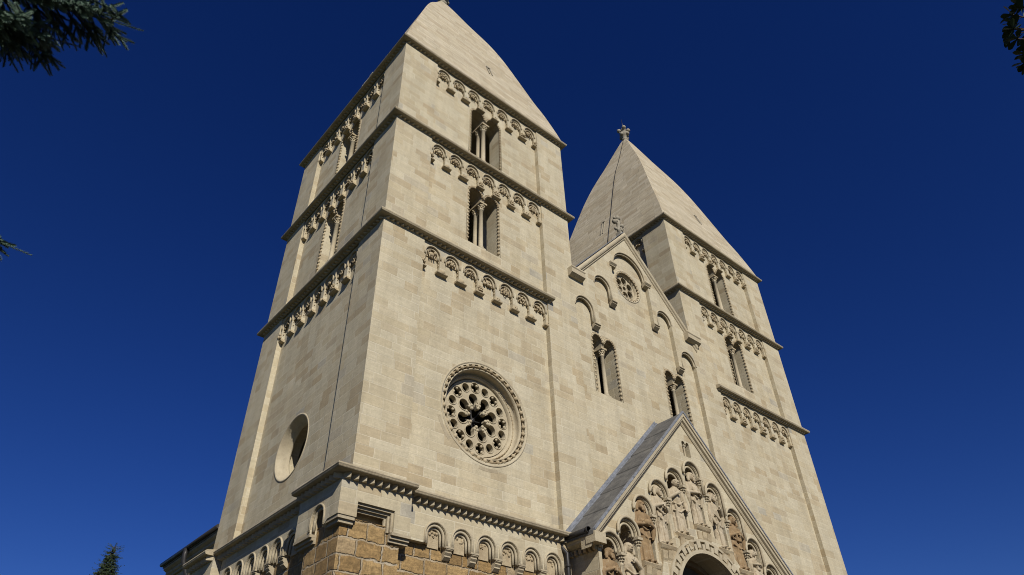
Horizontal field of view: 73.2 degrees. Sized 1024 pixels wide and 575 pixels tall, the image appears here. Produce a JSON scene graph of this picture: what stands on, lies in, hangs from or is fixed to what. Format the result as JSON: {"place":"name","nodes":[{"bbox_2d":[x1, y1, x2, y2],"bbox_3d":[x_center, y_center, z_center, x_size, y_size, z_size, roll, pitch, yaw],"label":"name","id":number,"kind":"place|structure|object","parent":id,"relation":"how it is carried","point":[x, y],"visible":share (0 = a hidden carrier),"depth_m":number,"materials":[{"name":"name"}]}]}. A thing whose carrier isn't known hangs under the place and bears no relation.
{"place":"outdoors","nodes":[
{"label":"outdoors","id":0,"kind":"place"},
{"bbox_2d":[0,0,1023,574],"label":"sky","id":1,"kind":"structure","parent":0,"point":[863,159],"materials":[{"name":"blue"}]},
{"label":"ground","id":2,"kind":"structure","parent":0,"visible":0},
{"bbox_2d":[0,0,143,260],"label":"spruce tree","id":3,"kind":"object","parent":2,"relation":"on","point":[18,29],"visible":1,"depth_m":5.17,"materials":[{"name":"green plant"}]},
{"bbox_2d":[89,543,124,574],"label":"spruce tree","id":4,"kind":"object","parent":2,"relation":"on","point":[106,568],"visible":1,"depth_m":40.44,"materials":[{"name":"green plant"}]},
{"bbox_2d":[160,0,847,574],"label":"church","id":5,"kind":"structure","parent":2,"relation":"on","point":[476,358],"depth_m":21.38,"materials":[{"name":"stone"}]},
{"bbox_2d":[274,413,308,481],"bbox_3d":[-5.732,4.294,18.372,0.346,1.862,1.862,27,-47,-32],"label":"round window","id":6,"kind":"structure","parent":5,"relation":"in","point":[282,460],"depth_m":18.88,"materials":[{"name":"stone"}]},
{"bbox_2d":[315,198,345,272],"bbox_3d":[-5.834,-1.692,23.215,0.643,2.659,1.418,27,-47,-32],"label":"twin window","id":7,"kind":"structure","parent":5,"relation":"in","point":[338,218],"depth_m":23.20,"materials":[{"name":"stone"}]},
{"bbox_2d":[335,118,361,174],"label":"twin window","id":8,"kind":"structure","parent":5,"relation":"in","point":[353,138],"depth_m":25.95,"materials":[{"name":"stone"}]},
{"bbox_2d":[437,361,527,472],"bbox_3d":[-0.936,3.547,18.542,3.045,3.144,0.716,27,-47,-32],"label":"rose window","id":9,"kind":"structure","parent":5,"relation":"in","point":[494,388],"depth_m":18.80,"materials":[{"name":"stone"}]},
{"bbox_2d":[466,185,500,257],"bbox_3d":[-1.121,-2.094,22.877,1.418,2.659,0.643,27,-47,-32],"label":"twin window","id":10,"kind":"structure","parent":5,"relation":"in","point":[478,209],"depth_m":22.92,"materials":[{"name":"stone"}]},
{"bbox_2d":[468,108,501,170],"bbox_3d":[-1.155,-5.330,25.492,1.538,2.739,0.644,27,-47,-32],"label":"twin window","id":11,"kind":"structure","parent":5,"relation":"in","point":[480,131],"depth_m":25.55,"materials":[{"name":"stone"}]},
{"bbox_2d":[590,332,623,402],"bbox_3d":[3.002,2.786,23.455,1.318,2.479,0.643,27,-47,-32],"label":"twin window","id":12,"kind":"structure","parent":5,"relation":"in","point":[599,351],"depth_m":23.44,"materials":[{"name":"stone"}]},
{"bbox_2d":[602,547,622,574],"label":"statue","id":13,"kind":"object","parent":5,"relation":"on","point":[611,566],"visible":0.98,"depth_m":16.99,"materials":[{"name":"brown stone"}]},
{"bbox_2d":[614,270,639,302],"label":"rose window","id":14,"kind":"structure","parent":5,"relation":"in","point":[624,281],"depth_m":27.23,"materials":[{"name":"stone"}]},
{"bbox_2d":[623,542,644,574],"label":"statue","id":15,"kind":"object","parent":5,"relation":"on","point":[632,563],"visible":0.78,"depth_m":17.52,"materials":[{"name":"stone"}]},
{"bbox_2d":[634,500,657,563],"bbox_3d":[3.557,6.558,18.567,0.784,1.701,0.518,5,-39,-9],"label":"statue","id":16,"kind":"object","parent":5,"relation":"on","point":[643,520],"visible":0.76,"depth_m":18.47,"materials":[{"name":"brown stone"}]},
{"bbox_2d":[651,486,672,544],"bbox_3d":[4.154,6.397,19.387,0.484,1.701,0.867,-31,-47,32],"label":"statue","id":17,"kind":"object","parent":5,"relation":"on","point":[659,504],"visible":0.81,"depth_m":19.26,"materials":[{"name":"stone"}]},
{"bbox_2d":[663,368,693,425],"bbox_3d":[5.930,4.290,25.472,1.318,2.479,0.643,27,-47,-32],"label":"twin window","id":18,"kind":"structure","parent":5,"relation":"in","point":[670,385],"depth_m":25.61,"materials":[{"name":"stone"}]},
{"bbox_2d":[668,479,690,534],"bbox_3d":[4.814,6.400,20.119,0.854,1.672,0.471,18,-42,-23],"label":"statue","id":19,"kind":"object","parent":5,"relation":"on","point":[680,509],"visible":0.77,"depth_m":20.02,"materials":[{"name":"stone"}]},
{"bbox_2d":[685,472,706,526],"bbox_3d":[5.506,6.401,20.865,0.494,1.701,0.805,-16,-40,18],"label":"statue","id":20,"kind":"object","parent":5,"relation":"on","point":[694,495],"visible":0.79,"depth_m":20.72,"materials":[{"name":"stone"}]},
{"bbox_2d":[707,492,730,549],"bbox_3d":[6.232,7.133,21.078,0.465,1.741,0.875,-28,-45,29],"label":"statue","id":21,"kind":"object","parent":5,"relation":"on","point":[716,516],"visible":0.8,"depth_m":20.91,"materials":[{"name":"stone"}]},
{"bbox_2d":[705,263,734,316],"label":"twin window","id":22,"kind":"structure","parent":5,"relation":"in","point":[712,278],"depth_m":32.92,"materials":[{"name":"stone"}]},
{"bbox_2d":[723,335,753,392],"bbox_3d":[9.703,3.465,30.335,1.418,2.659,0.643,27,-47,-32],"label":"twin window","id":23,"kind":"structure","parent":5,"relation":"in","point":[730,350],"depth_m":30.30,"materials":[{"name":"stone"}]},
{"bbox_2d":[728,516,750,570],"bbox_3d":[6.897,7.865,21.222,0.847,1.659,0.461,22,-44,-27],"label":"statue","id":24,"kind":"object","parent":5,"relation":"on","point":[738,540],"visible":0.69,"depth_m":21.14,"materials":[{"name":"brown stone"}]},
{"bbox_2d":[749,550,762,574],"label":"statue","id":25,"kind":"object","parent":5,"relation":"on","point":[756,567],"visible":0.81,"depth_m":21.15,"materials":[{"name":"stone"}]},
{"bbox_2d":[1000,0,1023,74],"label":"broadleaf tree","id":26,"kind":"object","parent":2,"relation":"on","point":[1011,18],"visible":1,"depth_m":6.24,"materials":[{"name":"green plant"}]}
]}

